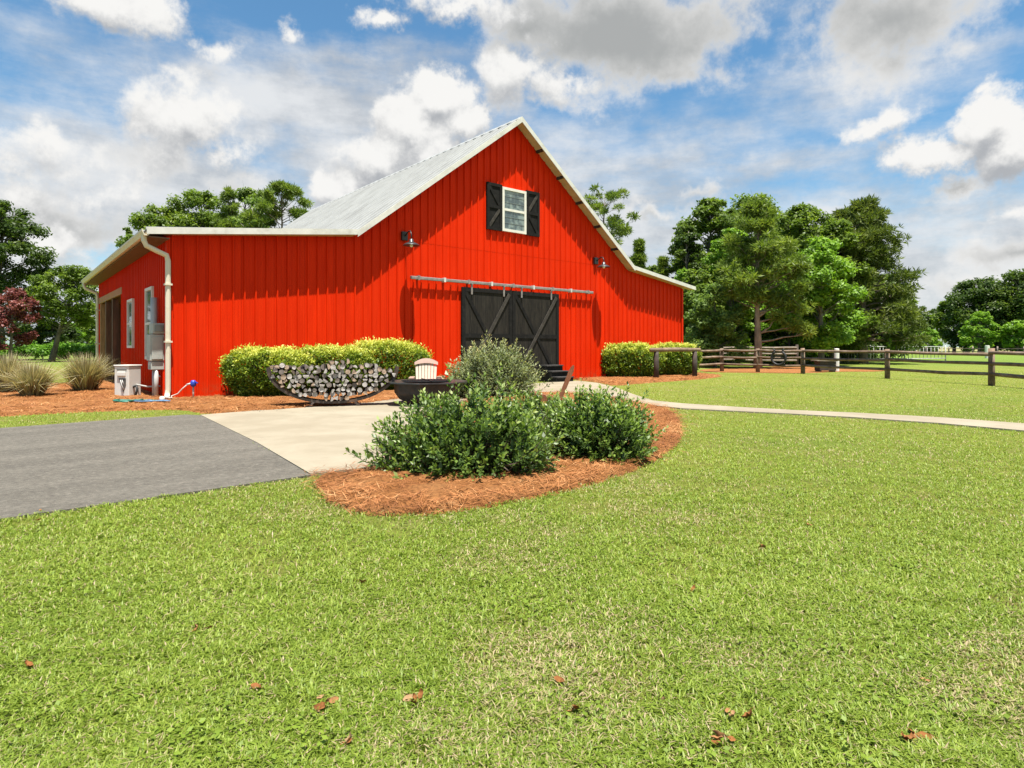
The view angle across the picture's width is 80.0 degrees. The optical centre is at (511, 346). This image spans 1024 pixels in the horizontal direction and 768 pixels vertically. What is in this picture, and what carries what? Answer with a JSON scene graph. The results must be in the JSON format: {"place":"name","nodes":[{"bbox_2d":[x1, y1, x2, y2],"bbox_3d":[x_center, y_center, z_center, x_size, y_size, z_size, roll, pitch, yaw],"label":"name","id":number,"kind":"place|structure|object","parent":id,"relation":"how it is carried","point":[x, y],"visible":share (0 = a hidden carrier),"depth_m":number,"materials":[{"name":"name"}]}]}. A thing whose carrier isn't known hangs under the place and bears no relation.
{"place":"outdoors","nodes":[
{"label":"outdoors","id":0,"kind":"place"},
{"bbox_2d":[0,347,1023,767],"bbox_3d":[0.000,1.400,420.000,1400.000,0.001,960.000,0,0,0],"label":"ground","id":1,"kind":"structure","parent":0,"point":[834,407],"depth_m":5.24,"materials":[{"name":"plant"}]},
{"bbox_2d":[0,286,42,358],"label":"plum tree","id":2,"kind":"object","parent":1,"relation":"on","point":[11,313],"visible":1,"depth_m":51.86,"materials":[{"name":"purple plant"}]},
{"bbox_2d":[25,659,33,666],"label":"dead leaf","id":3,"kind":"object","parent":1,"relation":"on","point":[28,663],"visible":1,"depth_m":2.62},
{"bbox_2d":[0,199,58,359],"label":"oak tree","id":4,"kind":"object","parent":1,"relation":"on","point":[15,227],"visible":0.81,"depth_m":61.94,"materials":[{"name":"green plant"}]},
{"bbox_2d":[0,351,58,391],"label":"ornamental grass","id":5,"kind":"object","parent":1,"relation":"on","point":[6,362],"depth_m":17.97,"materials":[{"name":"plant"}]},
{"bbox_2d":[0,359,78,395],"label":"ornamental grass","id":6,"kind":"object","parent":1,"relation":"on","point":[28,380],"depth_m":16.40,"materials":[{"name":"plant"}]},
{"bbox_2d":[0,340,95,360],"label":"hedge","id":7,"kind":"object","parent":1,"relation":"on","point":[42,351],"visible":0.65,"depth_m":59.38,"materials":[{"name":"green plant"}]},
{"bbox_2d":[25,321,85,358],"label":"oak tree","id":8,"kind":"object","parent":1,"relation":"on","point":[70,334],"visible":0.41,"depth_m":65.75,"materials":[{"name":"green plant"}]},
{"bbox_2d":[22,264,98,361],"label":"oak tree","id":9,"kind":"object","parent":1,"relation":"on","point":[71,277],"visible":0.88,"depth_m":55.10,"materials":[{"name":"green plant"}]},
{"bbox_2d":[64,322,86,340],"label":"oak tree","id":10,"kind":"object","parent":1,"relation":"on","point":[82,333],"visible":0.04,"depth_m":92.53,"materials":[{"name":"green plant"}]},
{"bbox_2d":[35,352,117,390],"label":"ornamental grass","id":11,"kind":"object","parent":1,"relation":"on","point":[90,376],"depth_m":18.33,"materials":[{"name":"plant"}]},
{"bbox_2d":[72,315,95,346],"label":"oak tree","id":12,"kind":"object","parent":1,"relation":"on","point":[90,335],"visible":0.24,"depth_m":103.83,"materials":[{"name":"green plant"}]},
{"bbox_2d":[122,227,132,243],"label":"oak tree","id":13,"kind":"object","parent":1,"relation":"on","point":[128,231],"visible":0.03,"depth_m":63.40,"materials":[{"name":"green plant"}]},
{"bbox_2d":[114,202,191,247],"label":"oak tree","id":14,"kind":"object","parent":1,"relation":"on","point":[153,216],"visible":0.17,"depth_m":60.69,"materials":[{"name":"green plant"}]},
{"bbox_2d":[0,415,310,520],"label":"drive","id":15,"kind":"structure","parent":1,"relation":"on","point":[49,468],"depth_m":7.25,"materials":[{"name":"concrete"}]},
{"bbox_2d":[163,188,226,227],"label":"oak tree","id":16,"kind":"object","parent":1,"relation":"on","point":[199,199],"visible":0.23,"depth_m":62.48,"materials":[{"name":"green plant"}]},
{"bbox_2d":[0,378,398,416],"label":"barn bed","id":17,"kind":"object","parent":1,"relation":"on","point":[103,408],"visible":0.45,"depth_m":14.37,"materials":[{"name":"plant"}]},
{"bbox_2d":[113,364,159,395],"bbox_3d":[-10.055,0.935,16.647,1.457,0.870,0.558,0,0,0],"label":"equipment cabinet","id":18,"kind":"object","parent":17,"relation":"on","point":[127,379],"visible":0.81,"depth_m":16.48,"materials":[{"name":"grey plastic"}]},
{"bbox_2d":[113,399,164,401],"bbox_3d":[-8.839,1.284,14.505,1.226,0.082,0.363,0,0,0],"label":"garden hose","id":19,"kind":"object","parent":17,"relation":"on","point":[123,400],"visible":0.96,"depth_m":14.42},
{"bbox_2d":[133,399,170,401],"bbox_3d":[-8.600,1.285,14.482,0.874,0.053,0.297,0,0,0],"label":"garden hose","id":20,"kind":"object","parent":17,"relation":"on","point":[148,400],"visible":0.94,"depth_m":14.43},
{"bbox_2d":[165,385,186,398],"bbox_3d":[-8.665,1.152,15.675,0.367,0.328,0.581,0,0,0],"label":"water hose","id":21,"kind":"object","parent":17,"relation":"on","point":[175,394],"visible":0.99,"depth_m":15.84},
{"bbox_2d":[186,380,197,396],"bbox_3d":[-8.364,1.140,15.990,0.296,0.520,0.140,0,0,0],"label":"yard hydrant","id":22,"kind":"object","parent":17,"relation":"on","point":[192,383],"visible":0.94,"depth_m":15.95,"materials":[{"name":"blue plastic"}]},
{"bbox_2d":[297,343,377,392],"bbox_3d":[-5.375,0.651,17.996,2.870,1.545,1.683,0,0,0],"label":"hedge shrub","id":23,"kind":"object","parent":17,"relation":"on","point":[326,353],"visible":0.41,"depth_m":17.56,"materials":[{"name":"green plant"}]},
{"bbox_2d":[351,335,434,389],"bbox_3d":[-3.914,0.541,19.230,3.033,1.795,1.770,0,0,0],"label":"hedge shrub","id":24,"kind":"object","parent":17,"relation":"on","point":[391,349],"visible":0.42,"depth_m":18.74,"materials":[{"name":"green plant"}]},
{"bbox_2d":[211,186,243,227],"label":"pine tree","id":25,"kind":"object","parent":1,"relation":"on","point":[223,219],"visible":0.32,"depth_m":59.61,"materials":[{"name":"plant"}]},
{"bbox_2d":[218,186,262,227],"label":"oak tree","id":26,"kind":"object","parent":1,"relation":"on","point":[248,192],"visible":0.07,"depth_m":65.24,"materials":[{"name":"green plant"}]},
{"bbox_2d":[230,197,269,227],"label":"oak tree","id":27,"kind":"object","parent":1,"relation":"on","point":[236,220],"visible":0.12,"depth_m":57.83,"materials":[{"name":"green plant"}]},
{"bbox_2d":[251,682,261,688],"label":"dead leaf","id":28,"kind":"object","parent":1,"relation":"on","point":[255,684],"visible":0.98,"depth_m":2.47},
{"bbox_2d":[217,343,318,396],"bbox_3d":[-6.727,0.655,16.735,2.595,1.556,1.685,0,0,0],"label":"hedge shrub","id":29,"kind":"object","parent":1,"relation":"on","point":[237,376],"visible":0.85,"depth_m":16.24,"materials":[{"name":"green plant"}]},
{"bbox_2d":[242,179,314,227],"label":"pine tree","id":30,"kind":"object","parent":1,"relation":"on","point":[269,205],"visible":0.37,"depth_m":58.92,"materials":[{"name":"plant"}]},
{"bbox_2d":[314,701,326,709],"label":"dead leaf","id":31,"kind":"object","parent":1,"relation":"on","point":[321,705],"visible":1,"depth_m":2.32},
{"bbox_2d":[327,696,338,702],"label":"dead leaf","id":32,"kind":"object","parent":1,"relation":"on","point":[335,698],"visible":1,"depth_m":2.37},
{"bbox_2d":[340,732,351,747],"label":"dead leaf","id":33,"kind":"object","parent":1,"relation":"on","point":[348,738],"visible":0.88,"depth_m":2.12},
{"bbox_2d":[0,372,718,515],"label":"pine straw","id":34,"kind":"object","parent":1,"relation":"on","point":[459,495],"visible":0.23,"depth_m":6.97,"materials":[{"name":"plant"}]},
{"bbox_2d":[81,116,695,396],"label":"barn","id":35,"kind":"structure","parent":1,"relation":"on","point":[501,233],"depth_m":21.71,"materials":[{"name":"red"}]},
{"bbox_2d":[127,298,133,347],"bbox_3d":[-12.796,-0.765,20.488,0.095,1.630,1.100,0,0,-40],"label":"window","id":36,"kind":"structure","parent":35,"relation":"in","point":[130,303],"depth_m":20.46,"materials":[{"name":"white glass"}]},
{"bbox_2d":[145,286,153,358],"bbox_3d":[-10.588,-0.670,17.837,0.095,2.100,1.100,0,0,-40],"label":"window","id":37,"kind":"structure","parent":35,"relation":"in","point":[149,292],"depth_m":18.04,"materials":[{"name":"white glass"}]},
{"bbox_2d":[461,282,511,377],"bbox_3d":[-0.897,-0.512,22.743,2.353,3.705,0.115,0,0,-40],"label":"sliding door","id":38,"kind":"structure","parent":35,"relation":"in","point":[482,309],"depth_m":22.67,"materials":[{"name":"wood"}]},
{"bbox_2d":[502,186,525,234],"bbox_3d":[0.073,-5.251,23.655,1.208,1.684,0.105,0,0,-40],"label":"window","id":39,"kind":"structure","parent":35,"relation":"in","point":[513,200],"depth_m":23.63,"materials":[{"name":"white glass"}]},
{"bbox_2d":[512,286,558,378],"bbox_3d":[0.975,-0.512,24.303,2.481,3.705,0.115,0,0,-40],"label":"sliding door","id":40,"kind":"structure","parent":35,"relation":"in","point":[535,316],"depth_m":24.33,"materials":[{"name":"wood"}]},
{"bbox_2d":[403,694,417,700],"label":"dead leaf","id":41,"kind":"object","parent":1,"relation":"on","point":[408,696],"visible":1,"depth_m":2.38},
{"bbox_2d":[418,688,422,697],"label":"dead leaf","id":42,"kind":"object","parent":1,"relation":"on","point":[420,694],"visible":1,"depth_m":2.40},
{"bbox_2d":[315,392,682,516],"bbox_3d":[0.673,1.373,11.434,5.522,0.188,12.882,0,0,0],"label":"island bed","id":43,"kind":"object","parent":1,"relation":"on","point":[435,487],"visible":0.18,"depth_m":5.88,"materials":[{"name":"plant"}]},
{"bbox_2d":[344,363,565,480],"bbox_3d":[-0.609,0.835,6.734,2.455,1.298,1.842,0,0,0],"label":"bush","id":44,"kind":"object","parent":43,"relation":"on","point":[456,438],"visible":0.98,"depth_m":6.44,"materials":[{"name":"green plant"}]},
{"bbox_2d":[439,330,553,396],"bbox_3d":[-0.436,0.517,16.596,3.139,1.979,2.418,0,0,0],"label":"flowering shrub","id":45,"kind":"object","parent":43,"relation":"on","point":[479,364],"visible":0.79,"depth_m":16.27,"materials":[{"name":"green plant"}]},
{"bbox_2d":[498,386,568,428],"bbox_3d":[0.424,1.013,9.167,1.437,0.859,1.368,0,0,0],"label":"bush","id":46,"kind":"object","parent":43,"relation":"on","point":[530,399],"visible":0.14,"depth_m":9.06,"materials":[{"name":"green plant"}]},
{"bbox_2d":[536,378,667,464],"bbox_3d":[1.020,0.933,7.573,1.826,1.099,1.543,0,0,0],"label":"bush","id":47,"kind":"object","parent":43,"relation":"on","point":[599,425],"visible":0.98,"depth_m":7.28,"materials":[{"name":"green plant"}]},
{"bbox_2d":[5,326,1008,350],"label":"woods","id":48,"kind":"object","parent":1,"relation":"on","point":[940,338],"depth_m":195.06,"materials":[{"name":"green plant"}]},
{"bbox_2d":[554,676,566,682],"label":"dead leaf","id":49,"kind":"object","parent":1,"relation":"on","point":[558,678],"visible":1,"depth_m":2.51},
{"bbox_2d":[583,183,639,258],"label":"pine tree","id":50,"kind":"object","parent":1,"relation":"on","point":[616,223],"visible":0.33,"depth_m":59.33,"materials":[{"name":"plant"}]},
{"bbox_2d":[201,381,1023,475],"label":"walk","id":51,"kind":"structure","parent":1,"relation":"on","point":[313,437],"depth_m":10.99,"materials":[{"name":"concrete"}]},
{"bbox_2d":[266,366,398,406],"bbox_3d":[-4.117,0.929,14.150,2.910,0.918,0.461,0,0,-16],"label":"firewood rack","id":52,"kind":"object","parent":51,"relation":"on","point":[276,384],"visible":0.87,"depth_m":14.03,"materials":[{"name":"metal"}]},
{"bbox_2d":[312,391,318,396],"bbox_3d":[-4.515,1.082,14.035,0.124,0.126,0.453,0,0,-12],"label":"firewood log","id":53,"kind":"object","parent":52,"relation":"on","point":[315,394],"visible":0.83,"depth_m":13.82,"materials":[{"name":"grey wood"}]},
{"bbox_3d":[-4.845,0.849,13.909,0.115,0.097,0.463,-25,7,-11],"label":"firewood log","id":54,"kind":"object","parent":52,"relation":"in","visible":0},
{"bbox_2d":[299,377,305,382],"bbox_3d":[-4.772,0.771,13.917,0.125,0.122,0.449,5,-1,-14],"label":"firewood log","id":55,"kind":"object","parent":54,"relation":"on","point":[302,380],"visible":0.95,"depth_m":13.71,"materials":[{"name":"grey wood"}]},
{"bbox_2d":[408,358,441,378],"bbox_3d":[-2.294,0.862,16.236,0.850,1.083,0.994,0,0,-6],"label":"slatted chair","id":56,"kind":"object","parent":51,"relation":"on","point":[429,364],"visible":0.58,"depth_m":16.55,"materials":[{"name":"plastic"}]},
{"bbox_2d":[386,377,466,405],"bbox_3d":[-2.042,1.075,14.600,1.848,0.623,1.848,0,0,-20],"label":"fire pit","id":57,"kind":"object","parent":51,"relation":"on","point":[405,390],"visible":0.84,"depth_m":14.01,"materials":[{"name":"metal"}]},
{"bbox_2d":[534,365,573,400],"bbox_3d":[0.981,0.910,13.590,1.011,0.987,0.681,0,0,0],"label":"slatted chair","id":58,"kind":"object","parent":51,"relation":"on","point":[567,380],"visible":0.51,"depth_m":13.51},
{"bbox_2d":[539,365,573,381],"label":"door steps","id":59,"kind":"structure","parent":51,"relation":"on","point":[555,373],"depth_m":24.05,"materials":[{"name":"brown wood"}]},
{"bbox_2d":[630,237,648,269],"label":"cedar tree","id":60,"kind":"object","parent":1,"relation":"on","point":[639,256],"visible":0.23,"depth_m":51.71,"materials":[{"name":"plant"}]},
{"bbox_2d":[575,373,720,385],"bbox_3d":[6.165,1.395,26.708,3.994,0.198,10.851,0,0,44],"label":"hedge bed","id":61,"kind":"object","parent":1,"relation":"on","point":[607,381],"visible":0.57,"depth_m":24.97,"materials":[{"name":"soil"}]},
{"bbox_2d":[600,341,666,376],"bbox_3d":[5.316,0.591,27.230,3.202,1.735,1.959,0,0,0],"label":"hedge shrub","id":62,"kind":"object","parent":61,"relation":"on","point":[628,364],"visible":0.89,"depth_m":26.65,"materials":[{"name":"green plant"}]},
{"bbox_2d":[649,347,700,377],"bbox_3d":[7.112,0.773,26.552,2.794,1.457,0.230,0,0,-27],"label":"hitching rail","id":63,"kind":"object","parent":61,"relation":"on","point":[656,351],"visible":0.88,"depth_m":26.41,"materials":[{"name":"brown wood"}]},
{"bbox_2d":[653,341,704,374],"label":"hedge shrub","id":64,"kind":"object","parent":61,"relation":"on","point":[674,364],"visible":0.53,"depth_m":28.26,"materials":[{"name":"green plant"}]},
{"bbox_2d":[646,265,658,272],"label":"oak tree","id":65,"kind":"object","parent":1,"relation":"on","point":[653,268],"visible":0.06,"depth_m":55.57,"materials":[{"name":"green plant"}]},
{"bbox_2d":[656,255,670,277],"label":"cedar tree","id":66,"kind":"object","parent":1,"relation":"on","point":[662,263],"visible":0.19,"depth_m":49.75,"materials":[{"name":"plant"}]},
{"bbox_2d":[674,268,695,339],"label":"oak tree","id":67,"kind":"object","parent":1,"relation":"on","point":[680,273],"visible":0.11,"depth_m":45.82,"materials":[{"name":"green plant"}]},
{"bbox_2d":[664,223,712,325],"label":"oak tree","id":68,"kind":"object","parent":1,"relation":"on","point":[684,247],"visible":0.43,"depth_m":48.87,"materials":[{"name":"green plant"}]},
{"bbox_2d":[681,268,726,360],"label":"oak tree","id":69,"kind":"object","parent":1,"relation":"on","point":[702,277],"visible":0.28,"depth_m":43.47,"materials":[{"name":"green plant"}]},
{"bbox_2d":[669,197,754,362],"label":"oak tree","id":70,"kind":"object","parent":1,"relation":"on","point":[709,215],"visible":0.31,"depth_m":50.95,"materials":[{"name":"green plant"}]},
{"bbox_2d":[710,735,722,739],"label":"dead leaf","id":71,"kind":"object","parent":1,"relation":"on","point":[716,737],"visible":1,"depth_m":2.13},
{"bbox_2d":[683,282,752,366],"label":"oak tree","id":72,"kind":"object","parent":1,"relation":"on","point":[718,326],"visible":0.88,"depth_m":40.07,"materials":[{"name":"green plant"}]},
{"bbox_2d":[712,730,730,737],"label":"dead leaf","id":73,"kind":"object","parent":1,"relation":"on","point":[717,732],"visible":0.95,"depth_m":2.14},
{"bbox_2d":[701,228,760,362],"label":"oak tree","id":74,"kind":"object","parent":1,"relation":"on","point":[717,245],"visible":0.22,"depth_m":45.91,"materials":[{"name":"green plant"}]},
{"bbox_2d":[741,706,754,717],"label":"dead leaf","id":75,"kind":"object","parent":1,"relation":"on","point":[747,714],"visible":1,"depth_m":2.27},
{"bbox_2d":[710,345,798,364],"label":"paddock fence","id":76,"kind":"object","parent":1,"relation":"on","point":[796,354],"visible":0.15,"depth_m":42.93,"materials":[{"name":"brown wood"}]},
{"bbox_2d":[714,193,810,361],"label":"oak tree","id":77,"kind":"object","parent":1,"relation":"on","point":[750,333],"visible":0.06,"depth_m":54.98,"materials":[{"name":"green plant"}]},
{"bbox_2d":[711,196,818,368],"bbox_3d":[15.901,-3.967,38.882,6.711,10.948,6.062,0,0,0],"label":"pine tree","id":78,"kind":"object","parent":1,"relation":"on","point":[776,257],"visible":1,"depth_m":37.86,"materials":[{"name":"plant"}]},
{"bbox_2d":[700,367,883,372],"bbox_3d":[16.602,1.388,36.399,13.207,0.001,8.029,0,0,-31],"label":"sand patch","id":79,"kind":"object","parent":1,"relation":"on","point":[775,370],"visible":0.61,"depth_m":35.22,"materials":[{"name":"sand"}]},
{"bbox_2d":[811,360,835,371],"bbox_3d":[17.186,1.075,33.600,1.120,0.650,0.760,0,0,0],"label":"feed box","id":80,"kind":"object","parent":79,"relation":"on","point":[824,363],"visible":0.66,"depth_m":33.30,"materials":[{"name":"wood"}]},
{"bbox_2d":[760,281,831,364],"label":"oak tree","id":81,"kind":"object","parent":1,"relation":"on","point":[775,325],"visible":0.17,"depth_m":47.16,"materials":[{"name":"green plant"}]},
{"bbox_2d":[752,202,863,362],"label":"oak tree","id":82,"kind":"object","parent":1,"relation":"on","point":[796,220],"visible":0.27,"depth_m":49.34,"materials":[{"name":"green plant"}]},
{"bbox_2d":[717,326,923,361],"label":"undergrowth","id":83,"kind":"object","parent":1,"relation":"on","point":[874,345],"visible":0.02,"depth_m":55.62,"materials":[{"name":"green plant"}]},
{"bbox_2d":[777,235,868,357],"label":"sweetgum tree","id":84,"kind":"object","parent":1,"relation":"on","point":[819,251],"visible":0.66,"depth_m":42.76,"materials":[{"name":"green plant"}]},
{"bbox_2d":[834,348,838,370],"bbox_3d":[18.253,0.805,34.300,0.260,1.390,0.253,0,0,0],"label":"white post","id":85,"kind":"object","parent":1,"relation":"on","point":[836,355],"visible":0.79,"depth_m":34.19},
{"bbox_2d":[799,218,880,357],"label":"oak tree","id":86,"kind":"object","parent":1,"relation":"on","point":[845,239],"visible":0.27,"depth_m":47.41,"materials":[{"name":"green plant"}]},
{"bbox_2d":[831,207,887,361],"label":"pine tree","id":87,"kind":"object","parent":1,"relation":"on","point":[838,214],"visible":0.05,"depth_m":54.67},
{"bbox_2d":[699,348,1023,385],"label":"rail fence","id":88,"kind":"object","parent":1,"relation":"on","point":[991,353],"visible":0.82,"depth_m":26.52,"materials":[{"name":"brown wood"}]},
{"bbox_2d":[770,348,786,365],"bbox_3d":[13.978,0.560,31.991,0.838,0.918,0.124,0,0,45],"label":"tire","id":89,"kind":"object","parent":88,"relation":"hanging from","point":[784,355],"visible":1,"depth_m":31.94,"materials":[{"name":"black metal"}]},
{"bbox_2d":[849,303,881,358],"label":"oak tree","id":90,"kind":"object","parent":1,"relation":"on","point":[868,342],"depth_m":58.63,"materials":[{"name":"green plant"}]},
{"bbox_2d":[817,194,933,363],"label":"pine tree","id":91,"kind":"object","parent":1,"relation":"on","point":[867,216],"visible":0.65,"depth_m":48.07,"materials":[{"name":"plant"}]},
{"bbox_2d":[807,345,945,362],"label":"corral fence","id":92,"kind":"object","parent":1,"relation":"on","point":[904,354],"visible":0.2,"depth_m":57.47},
{"bbox_2d":[886,338,893,361],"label":"sapling","id":93,"kind":"object","parent":1,"relation":"on","point":[888,343],"visible":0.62,"depth_m":47.00,"materials":[{"name":"green plant"}]},
{"bbox_2d":[868,272,919,358],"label":"oak tree","id":94,"kind":"object","parent":1,"relation":"on","point":[882,335],"visible":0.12,"depth_m":56.72,"materials":[{"name":"green plant"}]},
{"bbox_2d":[900,733,913,739],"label":"dead leaf","id":95,"kind":"object","parent":1,"relation":"on","point":[910,737],"visible":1,"depth_m":2.13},
{"bbox_2d":[917,305,932,329],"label":"oak tree","id":96,"kind":"object","parent":1,"relation":"on","point":[927,320],"visible":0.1,"depth_m":148.09,"materials":[{"name":"green plant"}]},
{"bbox_2d":[916,731,936,738],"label":"dead leaf","id":97,"kind":"object","parent":1,"relation":"on","point":[924,733],"visible":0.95,"depth_m":2.15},
{"bbox_2d":[914,327,942,350],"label":"oak tree","id":98,"kind":"object","parent":1,"relation":"on","point":[935,340],"visible":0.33,"depth_m":118.30,"materials":[{"name":"green plant"}]},
{"bbox_2d":[925,308,952,350],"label":"oak tree","id":99,"kind":"object","parent":1,"relation":"on","point":[932,310],"visible":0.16,"depth_m":155.00,"materials":[{"name":"green plant"}]},
{"bbox_2d":[929,300,967,350],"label":"oak tree","id":100,"kind":"object","parent":1,"relation":"on","point":[935,318],"visible":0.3,"depth_m":138.51,"materials":[{"name":"green plant"}]},
{"bbox_2d":[917,346,1023,351],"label":"pasture fence","id":101,"kind":"object","parent":1,"relation":"on","point":[972,348],"visible":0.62,"depth_m":108.85,"materials":[{"name":"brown wood"}]},
{"bbox_2d":[958,311,1000,350],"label":"sapling","id":102,"kind":"object","parent":1,"relation":"on","point":[987,335],"visible":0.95,"depth_m":111.09,"materials":[{"name":"green plant"}]},
{"bbox_2d":[939,275,1020,350],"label":"oak tree","id":103,"kind":"object","parent":1,"relation":"on","point":[968,292],"visible":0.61,"depth_m":130.12,"materials":[{"name":"green plant"}]},
{"bbox_2d":[970,268,1023,350],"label":"oak tree","id":104,"kind":"object","parent":1,"relation":"on","point":[1017,279],"visible":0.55,"depth_m":126.85,"materials":[{"name":"green plant"}]},
{"bbox_2d":[997,320,1023,350],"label":"sapling","id":105,"kind":"object","parent":1,"relation":"on","point":[1012,334],"visible":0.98,"depth_m":109.55,"materials":[{"name":"green plant"}]},
{"bbox_2d":[0,0,1023,346],"label":"sky","id":106,"kind":"structure","parent":0,"point":[109,109],"materials":[{"name":"blue"}]},
{"bbox_3d":[-5.121,0.775,13.830,0.106,0.060,0.446,-42,8,-12],"label":"firewood log","id":107,"kind":"object","parent":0,"visible":0},
{"bbox_2d":[281,373,287,379],"bbox_3d":[-5.136,0.677,13.814,0.126,0.130,0.445,31,-4,-10],"label":"firewood log","id":108,"kind":"object","parent":107,"relation":"on","point":[283,376],"visible":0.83,"depth_m":13.61,"materials":[{"name":"brown wood"}]},
{"bbox_3d":[-3.768,0.690,14.211,0.118,0.100,0.488,8,-8,-15],"label":"firewood log","id":109,"kind":"object","parent":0,"visible":0},
{"bbox_2d":[345,367,351,373],"bbox_3d":[-3.799,0.560,14.196,0.115,0.118,0.471,-1,5,-10],"label":"firewood log","id":110,"kind":"object","parent":109,"relation":"on","point":[348,371],"visible":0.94,"depth_m":13.98,"materials":[{"name":"brown wood"}]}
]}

